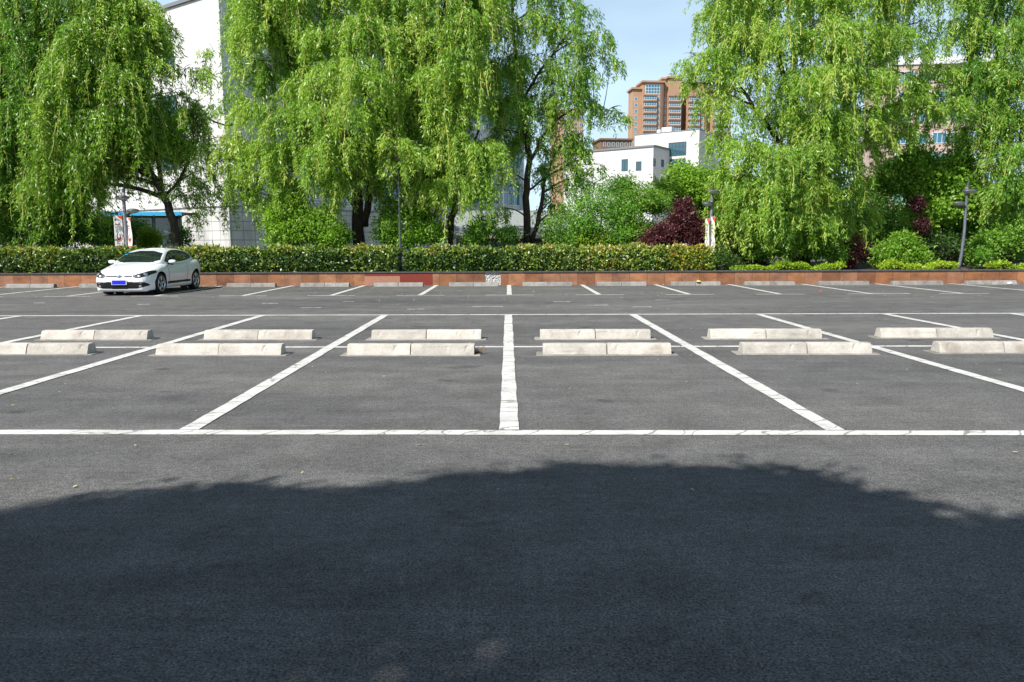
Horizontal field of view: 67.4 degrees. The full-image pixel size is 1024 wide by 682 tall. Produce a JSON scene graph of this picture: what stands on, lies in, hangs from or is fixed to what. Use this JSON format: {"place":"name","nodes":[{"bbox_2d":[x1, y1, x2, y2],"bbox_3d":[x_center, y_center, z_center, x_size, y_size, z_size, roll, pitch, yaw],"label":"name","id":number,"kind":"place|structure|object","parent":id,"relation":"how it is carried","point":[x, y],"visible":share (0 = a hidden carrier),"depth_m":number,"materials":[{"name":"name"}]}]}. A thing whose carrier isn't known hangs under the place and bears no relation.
{"place":"outdoors","nodes":[
{"label":"outdoors","id":0,"kind":"place"},
{"bbox_2d":[0,283,1023,681],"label":"parking lot","id":1,"kind":"structure","parent":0,"point":[506,559],"depth_m":4.60,"materials":[{"name":"grey asphalt"}]},
{"bbox_2d":[6,284,56,287],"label":"wheel stop","id":2,"kind":"object","parent":1,"relation":"on","point":[31,285],"visible":1,"depth_m":27.64,"materials":[{"name":"grey concrete"}]},
{"bbox_2d":[0,342,103,354],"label":"wheel stop","id":3,"kind":"object","parent":1,"relation":"on","point":[50,348],"visible":1,"depth_m":10.74,"materials":[{"name":"concrete"}]},
{"bbox_2d":[79,283,96,287],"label":"wheel stop","id":4,"kind":"object","parent":1,"relation":"on","point":[94,285],"visible":0.41,"depth_m":27.59,"materials":[{"name":"grey concrete"}]},
{"bbox_2d":[34,330,159,340],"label":"wheel stop","id":5,"kind":"object","parent":1,"relation":"on","point":[97,335],"visible":1,"depth_m":12.36,"materials":[{"name":"concrete"}]},
{"bbox_2d":[96,248,200,293],"bbox_3d":[-11.725,-2.293,25.007,2.140,1.467,4.296,0,7,0],"label":"parked car","id":6,"kind":"object","parent":1,"relation":"on","point":[154,270],"visible":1,"depth_m":23.95,"materials":[{"name":"white paint"}]},
{"bbox_2d":[148,343,293,355],"bbox_3d":[-4.043,0.112,10.678,1.920,0.152,0.351,0,7,2],"label":"wheel stop","id":7,"kind":"object","parent":1,"relation":"on","point":[220,349],"visible":1,"depth_m":10.58,"materials":[{"name":"concrete"}]},
{"bbox_2d":[226,283,276,286],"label":"wheel stop","id":8,"kind":"object","parent":1,"relation":"on","point":[251,284],"visible":0.99,"depth_m":27.46,"materials":[{"name":"grey concrete"}]},
{"bbox_2d":[197,329,321,340],"bbox_3d":[-4.063,-0.106,12.383,1.920,0.152,0.354,0,7,1],"label":"wheel stop","id":9,"kind":"object","parent":1,"relation":"on","point":[264,334],"visible":1,"depth_m":12.29,"materials":[{"name":"concrete"}]},
{"bbox_2d":[300,283,349,286],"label":"wheel stop","id":10,"kind":"object","parent":1,"relation":"on","point":[324,284],"visible":1,"depth_m":27.41,"materials":[{"name":"grey concrete"}]},
{"bbox_2d":[374,282,423,286],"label":"wheel stop","id":11,"kind":"object","parent":1,"relation":"on","point":[405,284],"visible":1,"depth_m":27.35,"materials":[{"name":"grey concrete"}]},
{"bbox_2d":[340,343,481,355],"bbox_3d":[-1.385,0.110,10.594,1.920,0.152,0.353,0,7,1],"label":"wheel stop","id":12,"kind":"object","parent":1,"relation":"on","point":[410,349],"visible":1,"depth_m":10.50,"materials":[{"name":"concrete"}]},
{"bbox_2d":[366,329,486,340],"bbox_3d":[-1.360,-0.106,12.286,1.920,0.152,0.351,0,7,1],"label":"wheel stop","id":13,"kind":"object","parent":1,"relation":"on","point":[424,334],"visible":1,"depth_m":12.19,"materials":[{"name":"concrete"}]},
{"bbox_2d":[449,282,497,285],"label":"wheel stop","id":14,"kind":"object","parent":1,"relation":"on","point":[473,283],"visible":0.98,"depth_m":27.30,"materials":[{"name":"grey concrete"}]},
{"bbox_2d":[0,283,1017,306],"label":"wall bay lines","id":15,"kind":"structure","parent":1,"relation":"on","point":[509,292],"depth_m":24.13,"materials":[{"name":"paint"}]},
{"bbox_2d":[0,269,1023,286],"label":"granite wall","id":16,"kind":"structure","parent":1,"relation":"on","point":[945,276],"depth_m":27.93,"materials":[{"name":"stone"}]},
{"bbox_2d":[0,313,1023,434],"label":"bay lines","id":17,"kind":"object","parent":1,"relation":"on","point":[509,413],"visible":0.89,"depth_m":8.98,"materials":[{"name":"paint"}]},
{"bbox_2d":[10,283,1018,489],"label":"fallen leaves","id":18,"kind":"object","parent":1,"relation":"on","point":[496,356],"visible":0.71,"depth_m":14.65,"materials":[{"name":"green plant"}]},
{"bbox_2d":[523,282,571,285],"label":"wheel stop","id":19,"kind":"object","parent":1,"relation":"on","point":[547,283],"visible":1,"depth_m":27.23,"materials":[{"name":"grey concrete"}]},
{"bbox_2d":[534,329,656,339],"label":"wheel stop","id":20,"kind":"object","parent":1,"relation":"on","point":[595,334],"visible":1,"depth_m":12.14,"materials":[{"name":"concrete"}]},
{"bbox_2d":[536,342,678,355],"bbox_3d":[1.294,0.103,10.551,1.920,0.152,0.351,0,7,1],"label":"wheel stop","id":21,"kind":"object","parent":1,"relation":"on","point":[613,349],"visible":1,"depth_m":10.46,"materials":[{"name":"concrete"}]},
{"bbox_2d":[596,282,645,285],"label":"wheel stop","id":22,"kind":"object","parent":1,"relation":"on","point":[620,283],"visible":1,"depth_m":27.17,"materials":[{"name":"grey concrete"}]},
{"bbox_2d":[670,281,720,285],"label":"wheel stop","id":23,"kind":"object","parent":1,"relation":"on","point":[694,283],"visible":1,"depth_m":27.12,"materials":[{"name":"grey concrete"}]},
{"bbox_2d":[702,328,827,339],"bbox_3d":[4.006,-0.119,12.198,1.920,0.152,0.353,0,7,1],"label":"wheel stop","id":24,"kind":"object","parent":1,"relation":"on","point":[762,334],"visible":1,"depth_m":12.10,"materials":[{"name":"concrete"}]},
{"bbox_2d":[743,281,794,284],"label":"wheel stop","id":25,"kind":"object","parent":1,"relation":"on","point":[769,282],"visible":0.99,"depth_m":27.07,"materials":[{"name":"grey concrete"}]},
{"bbox_2d":[731,342,879,354],"bbox_3d":[4.020,0.091,10.545,1.920,0.152,0.354,0,7,1],"label":"wheel stop","id":26,"kind":"object","parent":1,"relation":"on","point":[804,348],"visible":1,"depth_m":10.45,"materials":[{"name":"concrete"}]},
{"bbox_2d":[817,281,868,284],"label":"wheel stop","id":27,"kind":"object","parent":1,"relation":"on","point":[842,282],"visible":0.99,"depth_m":27.01,"materials":[{"name":"grey concrete"}]},
{"bbox_2d":[890,281,942,284],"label":"wheel stop","id":28,"kind":"object","parent":1,"relation":"on","point":[916,282],"visible":1,"depth_m":26.95,"materials":[{"name":"grey concrete"}]},
{"bbox_2d":[868,327,1000,338],"bbox_3d":[6.704,-0.133,12.209,1.920,0.152,0.353,0,7,2],"label":"wheel stop","id":29,"kind":"object","parent":1,"relation":"on","point":[938,333],"visible":1,"depth_m":12.11,"materials":[{"name":"concrete"}]},
{"bbox_2d":[923,341,1023,353],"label":"wheel stop","id":30,"kind":"object","parent":1,"relation":"on","point":[977,347],"visible":1,"depth_m":10.46,"materials":[{"name":"concrete"}]},
{"bbox_2d":[963,280,1016,284],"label":"wheel stop","id":31,"kind":"object","parent":1,"relation":"on","point":[986,282],"visible":0.99,"depth_m":26.90,"materials":[{"name":"grey concrete"}]},
{"bbox_2d":[453,210,570,261],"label":"house","id":32,"kind":"structure","parent":0,"point":[516,217],"depth_m":39.45,"materials":[{"name":"concrete"}]},
{"bbox_2d":[495,241,513,248],"bbox_3d":[-0.362,-4.653,39.049,0.950,0.893,0.090,0,7,0],"label":"window","id":33,"kind":"structure","parent":32,"relation":"in","point":[504,245],"depth_m":39.02,"materials":[{"name":"grey"}]},
{"bbox_2d":[530,240,542,256],"bbox_3d":[1.088,-4.661,39.055,0.950,0.893,0.090,0,7,0],"label":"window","id":34,"kind":"structure","parent":32,"relation":"in","point":[536,241],"depth_m":39.01,"materials":[{"name":"grey"}]},
{"bbox_2d":[26,0,1023,209],"label":"sky","id":35,"kind":"structure","parent":0,"point":[651,35],"materials":[{"name":"blue"}]},
{"bbox_2d":[80,261,1023,272],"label":"planting bed soil","id":36,"kind":"structure","parent":0,"point":[864,266],"depth_m":32.58,"materials":[{"name":"brown soil"}]},
{"bbox_2d":[0,0,90,255],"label":"willow tree","id":37,"kind":"object","parent":36,"relation":"on","point":[16,58],"visible":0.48,"depth_m":28.91,"materials":[{"name":"green plant"}]},
{"bbox_2d":[0,200,124,269],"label":"green bush","id":38,"kind":"object","parent":36,"relation":"on","point":[95,241],"visible":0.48,"depth_m":30.44,"materials":[{"name":"green plant"}]},
{"bbox_2d":[10,0,221,248],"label":"willow tree","id":39,"kind":"object","parent":36,"relation":"on","point":[101,51],"visible":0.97,"depth_m":28.55,"materials":[{"name":"green plant"}]},
{"bbox_2d":[112,185,138,253],"bbox_3d":[-14.348,-4.141,28.613,1.001,3.307,0.422,0,7,0],"label":"street lamp","id":40,"kind":"object","parent":36,"relation":"on","point":[120,238],"visible":0.97,"depth_m":28.58,"materials":[{"name":"paint"}]},
{"bbox_2d":[91,207,194,247],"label":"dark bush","id":41,"kind":"object","parent":36,"relation":"on","point":[135,226],"visible":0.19,"depth_m":35.21,"materials":[{"name":"green plant"}]},
{"bbox_2d":[133,224,167,247],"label":"lime shrub","id":42,"kind":"object","parent":36,"relation":"on","point":[151,237],"visible":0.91,"depth_m":33.41,"materials":[{"name":"green plant"}]},
{"bbox_2d":[0,241,403,272],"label":"hedge","id":43,"kind":"object","parent":36,"relation":"on","point":[58,259],"visible":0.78,"depth_m":28.41,"materials":[{"name":"green plant"}]},
{"bbox_2d":[168,0,439,264],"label":"willow tree","id":44,"kind":"object","parent":36,"relation":"on","point":[330,148],"visible":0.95,"depth_m":28.72,"materials":[{"name":"green plant"}]},
{"bbox_2d":[256,187,355,257],"bbox_3d":[-7.944,-4.320,29.620,4.041,3.390,2.230,0,7,0],"label":"green bush","id":45,"kind":"object","parent":36,"relation":"on","point":[300,225],"visible":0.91,"depth_m":29.16,"materials":[{"name":"green plant"}]},
{"bbox_2d":[393,143,407,270],"bbox_3d":[-4.079,-4.990,28.457,0.659,4.936,0.264,0,7,0],"label":"street lamp","id":46,"kind":"object","parent":36,"relation":"on","point":[399,219],"visible":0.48,"depth_m":28.49,"materials":[{"name":"grey metal"}]},
{"bbox_2d":[368,188,453,256],"bbox_3d":[-3.870,-4.340,29.600,3.322,3.385,2.121,0,7,0],"label":"lime shrub","id":47,"kind":"object","parent":36,"relation":"on","point":[422,230],"visible":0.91,"depth_m":29.22,"materials":[{"name":"green plant"}]},
{"bbox_2d":[366,0,535,268],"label":"willow tree","id":48,"kind":"object","parent":36,"relation":"on","point":[445,75],"visible":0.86,"depth_m":28.33,"materials":[{"name":"green plant"}]},
{"bbox_2d":[456,208,580,270],"bbox_3d":[0.196,-3.900,29.601,4.973,2.478,1.892,0,7,0],"label":"green bush","id":49,"kind":"object","parent":36,"relation":"on","point":[473,236],"visible":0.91,"depth_m":29.35,"materials":[{"name":"green plant"}]},
{"bbox_2d":[470,0,633,267],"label":"willow tree","id":50,"kind":"object","parent":36,"relation":"on","point":[547,108],"visible":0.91,"depth_m":30.28,"materials":[{"name":"green plant"}]},
{"bbox_2d":[400,240,717,270],"bbox_3d":[1.710,-3.055,28.590,11.672,1.390,1.730,0,7,1],"label":"hedge","id":51,"kind":"object","parent":36,"relation":"on","point":[601,257],"visible":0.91,"depth_m":28.12,"materials":[{"name":"green plant"}]},
{"bbox_2d":[568,225,624,248],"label":"lime shrub","id":52,"kind":"object","parent":36,"relation":"on","point":[604,233],"visible":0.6,"depth_m":30.68,"materials":[{"name":"green plant"}]},
{"bbox_2d":[558,170,646,237],"bbox_3d":[3.453,-4.896,31.098,3.784,4.031,2.616,0,7,0],"label":"acer tree","id":53,"kind":"object","parent":36,"relation":"on","point":[600,209],"visible":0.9,"depth_m":30.79,"materials":[{"name":"green plant"}]},
{"bbox_2d":[559,216,663,258],"bbox_3d":[4.324,-4.052,31.328,5.136,2.299,2.840,0,7,0],"label":"green bush","id":54,"kind":"object","parent":36,"relation":"on","point":[617,238],"visible":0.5,"depth_m":30.52,"materials":[{"name":"green plant"}]},
{"bbox_2d":[596,170,677,237],"bbox_3d":[5.249,-4.994,31.601,3.626,4.088,2.806,-3,8,-19],"label":"acer tree","id":55,"kind":"object","parent":36,"relation":"on","point":[651,202],"visible":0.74,"depth_m":31.02,"materials":[{"name":"green plant"}]},
{"bbox_2d":[635,192,720,250],"bbox_3d":[6.436,-4.315,30.130,3.506,3.110,2.094,0,7,0],"label":"plum bush","id":56,"kind":"object","parent":36,"relation":"on","point":[689,230],"visible":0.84,"depth_m":29.77,"materials":[{"name":"purple plant"}]},
{"bbox_2d":[650,241,713,270],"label":"golden hedge","id":57,"kind":"object","parent":36,"relation":"on","point":[675,261],"visible":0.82,"depth_m":27.94,"materials":[{"name":"green plant"}]},
{"bbox_2d":[647,157,763,245],"bbox_3d":[8.951,-5.984,35.494,6.210,5.068,4.103,2,8,16],"label":"maple tree","id":58,"kind":"object","parent":36,"relation":"on","point":[688,179],"visible":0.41,"depth_m":34.77,"materials":[{"name":"green plant"}]},
{"bbox_2d":[702,182,718,250],"bbox_3d":[7.501,-4.338,29.098,0.656,3.374,0.420,0,7,0],"label":"street lamp","id":59,"kind":"object","parent":36,"relation":"on","point":[710,238],"visible":0.78,"depth_m":29.02,"materials":[{"name":"metal"}]},
{"bbox_2d":[713,244,746,269],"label":"shrub","id":60,"kind":"object","parent":36,"relation":"on","point":[734,260],"visible":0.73,"depth_m":28.92,"materials":[{"name":"green plant"}]},
{"bbox_2d":[715,243,773,265],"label":"bush","id":61,"kind":"object","parent":36,"relation":"on","point":[750,261],"visible":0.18,"depth_m":30.33,"materials":[{"name":"green plant"}]},
{"bbox_2d":[733,228,854,269],"bbox_3d":[10.892,-3.622,29.759,4.631,1.791,1.618,0,7,0],"label":"green bush","id":62,"kind":"object","parent":36,"relation":"on","point":[835,254],"visible":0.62,"depth_m":29.52,"materials":[{"name":"green plant"}]},
{"bbox_2d":[730,227,867,263],"bbox_3d":[12.132,-4.214,32.769,5.982,2.190,2.163,0,7,0],"label":"green bush","id":63,"kind":"object","parent":36,"relation":"on","point":[797,252],"visible":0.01,"depth_m":32.64,"materials":[{"name":"green plant"}]},
{"bbox_2d":[668,0,976,265],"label":"willow tree","id":64,"kind":"object","parent":36,"relation":"on","point":[818,143],"visible":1,"depth_m":28.74,"materials":[{"name":"green plant"}]},
{"bbox_2d":[838,230,876,269],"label":"plum bush","id":65,"kind":"object","parent":36,"relation":"on","point":[859,255],"visible":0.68,"depth_m":29.87,"materials":[{"name":"purple plant"}]},
{"bbox_2d":[729,258,1023,269],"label":"ground cover","id":66,"kind":"object","parent":36,"relation":"on","point":[895,264],"visible":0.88,"depth_m":28.04,"materials":[{"name":"green plant"}]},
{"bbox_2d":[852,194,946,262],"bbox_3d":[18.673,-5.603,37.153,5.307,4.708,4.439,-4,8,-24],"label":"dark tree","id":67,"kind":"object","parent":36,"relation":"on","point":[895,209],"visible":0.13,"depth_m":37.10,"materials":[{"name":"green plant"}]},
{"bbox_2d":[867,226,938,269],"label":"green bush","id":68,"kind":"object","parent":36,"relation":"on","point":[903,247],"visible":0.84,"depth_m":29.34,"materials":[{"name":"green plant"}]},
{"bbox_2d":[906,192,934,241],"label":"plum bush","id":69,"kind":"object","parent":36,"relation":"on","point":[918,205],"visible":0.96,"depth_m":30.69,"materials":[{"name":"purple plant"}]},
{"bbox_2d":[870,134,989,264],"bbox_3d":[17.394,-5.852,32.027,4.923,5.597,3.513,0,7,0],"label":"maple tree","id":70,"kind":"object","parent":36,"relation":"on","point":[939,180],"visible":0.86,"depth_m":31.48,"materials":[{"name":"green plant"}]},
{"bbox_2d":[919,226,973,261],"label":"bare shrub","id":71,"kind":"object","parent":36,"relation":"on","point":[942,245],"visible":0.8,"depth_m":30.80,"materials":[{"name":"green plant"}]},
{"bbox_2d":[892,177,1016,262],"bbox_3d":[20.640,-5.762,35.812,6.244,4.863,4.628,0,7,0],"label":"dark tree","id":72,"kind":"object","parent":36,"relation":"on","point":[958,228],"visible":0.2,"depth_m":34.96,"materials":[{"name":"green plant"}]},
{"bbox_2d":[952,180,976,268],"bbox_3d":[16.986,-4.372,28.947,0.864,3.406,0.422,0,7,0],"label":"street lamp","id":73,"kind":"object","parent":36,"relation":"on","point":[967,191],"visible":1,"depth_m":28.86,"materials":[{"name":"metal"}]},
{"bbox_2d":[925,0,1023,263],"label":"willow tree","id":74,"kind":"object","parent":36,"relation":"on","point":[997,77],"visible":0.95,"depth_m":30.21,"materials":[{"name":"green plant"}]},
{"bbox_2d":[958,217,1023,268],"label":"green bush","id":75,"kind":"object","parent":36,"relation":"on","point":[988,247],"visible":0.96,"depth_m":30.17,"materials":[{"name":"green plant"}]},
{"bbox_2d":[963,182,1023,260],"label":"dark tree","id":76,"kind":"object","parent":36,"relation":"on","point":[1020,257],"visible":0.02,"depth_m":37.31,"materials":[{"name":"green plant"}]},
{"bbox_2d":[402,256,1023,263],"bbox_3d":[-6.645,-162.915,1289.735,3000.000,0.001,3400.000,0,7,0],"label":"ground","id":77,"kind":"structure","parent":0,"point":[769,262],"depth_m":66.40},
{"bbox_2d":[95,212,195,258],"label":"canopy","id":78,"kind":"object","parent":77,"relation":"on","point":[160,222],"visible":0.21,"depth_m":42.40,"materials":[{"name":"blue"}]},
{"bbox_2d":[158,231,172,247],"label":"gate pillar","id":79,"kind":"structure","parent":77,"relation":"on","point":[167,237],"depth_m":38.25,"materials":[{"name":"white stone"}]},
{"bbox_2d":[0,0,523,264],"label":"white building","id":80,"kind":"structure","parent":77,"relation":"on","point":[196,25],"depth_m":50.34,"materials":[{"name":"paint"}]},
{"bbox_2d":[306,198,329,205],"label":"window","id":81,"kind":"structure","parent":80,"relation":"in","point":[316,201],"depth_m":54.92,"materials":[{"name":"blue glass"}]},
{"bbox_2d":[482,178,499,204],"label":"window","id":82,"kind":"structure","parent":80,"relation":"in","point":[498,196],"depth_m":72.27,"materials":[{"name":"blue glass"}]},
{"bbox_2d":[504,179,519,205],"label":"window","id":83,"kind":"structure","parent":80,"relation":"in","point":[506,193],"depth_m":74.27,"materials":[{"name":"blue glass"}]},
{"bbox_2d":[504,141,519,169],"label":"window","id":84,"kind":"structure","parent":80,"relation":"in","point":[517,164],"depth_m":74.51,"materials":[{"name":"blue glass"}]},
{"bbox_2d":[550,110,583,209],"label":"apartment tower","id":85,"kind":"structure","parent":77,"relation":"on","point":[578,126],"depth_m":343.34,"materials":[{"name":"orange brick"}]},
{"bbox_2d":[591,138,633,149],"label":"brown flats","id":86,"kind":"structure","parent":77,"relation":"on","point":[603,143],"depth_m":323.18,"materials":[{"name":"brick"}]},
{"bbox_2d":[564,145,670,244],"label":"white low block","id":87,"kind":"structure","parent":77,"relation":"on","point":[643,162],"depth_m":150.27,"materials":[{"name":"paint"}]},
{"bbox_2d":[621,159,627,170],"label":"window","id":88,"kind":"structure","parent":87,"relation":"in","point":[624,165],"depth_m":150.45,"materials":[{"name":"blue glass"}]},
{"bbox_2d":[636,161,640,170],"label":"window","id":89,"kind":"structure","parent":87,"relation":"in","point":[638,164],"depth_m":148.77,"materials":[{"name":"blue glass"}]},
{"bbox_2d":[634,127,718,244],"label":"white tall block","id":90,"kind":"structure","parent":77,"relation":"on","point":[681,143],"depth_m":151.89,"materials":[{"name":"paint"}]},
{"bbox_2d":[668,141,685,155],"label":"window","id":91,"kind":"structure","parent":90,"relation":"in","point":[677,148],"depth_m":151.78,"materials":[{"name":"blue glass"}]},
{"bbox_2d":[670,158,685,170],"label":"window","id":92,"kind":"structure","parent":90,"relation":"in","point":[671,160],"depth_m":152.41,"materials":[{"name":"blue glass"}]},
{"bbox_2d":[627,76,733,172],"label":"apartment tower","id":93,"kind":"structure","parent":77,"relation":"on","point":[653,106],"depth_m":390.15,"materials":[{"name":"orange brick"}]},
{"bbox_2d":[644,114,655,117],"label":"window","id":94,"kind":"structure","parent":93,"relation":"in","point":[645,115],"depth_m":388.24,"materials":[{"name":"blue glass"}]},
{"bbox_2d":[644,120,655,123],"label":"window","id":95,"kind":"structure","parent":93,"relation":"in","point":[645,121],"depth_m":388.62,"materials":[{"name":"blue glass"}]},
{"bbox_2d":[644,126,655,129],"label":"window","id":96,"kind":"structure","parent":93,"relation":"in","point":[645,127],"depth_m":389.00,"materials":[{"name":"blue"}]},
{"bbox_2d":[644,96,656,99],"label":"window","id":97,"kind":"structure","parent":93,"relation":"in","point":[645,97],"depth_m":387.15,"materials":[{"name":"blue glass"}]},
{"bbox_2d":[644,102,656,105],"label":"window","id":98,"kind":"structure","parent":93,"relation":"in","point":[645,103],"depth_m":387.53,"materials":[{"name":"blue glass"}]},
{"bbox_2d":[644,108,656,111],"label":"window","id":99,"kind":"structure","parent":93,"relation":"in","point":[645,109],"depth_m":387.96,"materials":[{"name":"blue glass"}]},
{"bbox_2d":[645,84,660,93],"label":"window","id":100,"kind":"structure","parent":93,"relation":"in","point":[650,88],"depth_m":387.67,"materials":[{"name":"blue glass"}]},
{"bbox_2d":[669,102,680,105],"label":"window","id":101,"kind":"structure","parent":93,"relation":"in","point":[670,103],"depth_m":389.48,"materials":[{"name":"blue glass"}]},
{"bbox_2d":[669,121,680,124],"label":"window","id":102,"kind":"structure","parent":93,"relation":"in","point":[670,122],"depth_m":390.71,"materials":[{"name":"blue glass"}]},
{"bbox_2d":[770,165,840,261],"bbox_3d":[14.965,-6.940,40.044,5.673,5.771,4.212,0,7,0],"label":"dark tree","id":103,"kind":"object","parent":77,"relation":"on","point":[794,208],"visible":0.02,"depth_m":39.78,"materials":[{"name":"green plant"}]},
{"bbox_2d":[831,167,904,240],"bbox_3d":[17.516,-6.707,39.151,5.997,5.547,4.341,0,7,0],"label":"dark tree","id":104,"kind":"object","parent":77,"relation":"on","point":[859,226],"visible":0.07,"depth_m":38.52,"materials":[{"name":"green plant"}]},
{"bbox_2d":[860,53,1010,209],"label":"pink office","id":105,"kind":"structure","parent":77,"relation":"on","point":[938,136],"depth_m":121.36,"materials":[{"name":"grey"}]},
{"bbox_2d":[899,71,913,81],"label":"window","id":106,"kind":"structure","parent":105,"relation":"in","point":[902,80],"depth_m":120.80,"materials":[{"name":"grey"}]},
{"bbox_2d":[932,132,946,142],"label":"window","id":107,"kind":"structure","parent":105,"relation":"in","point":[938,138],"depth_m":121.48,"materials":[{"name":"blue glass"}]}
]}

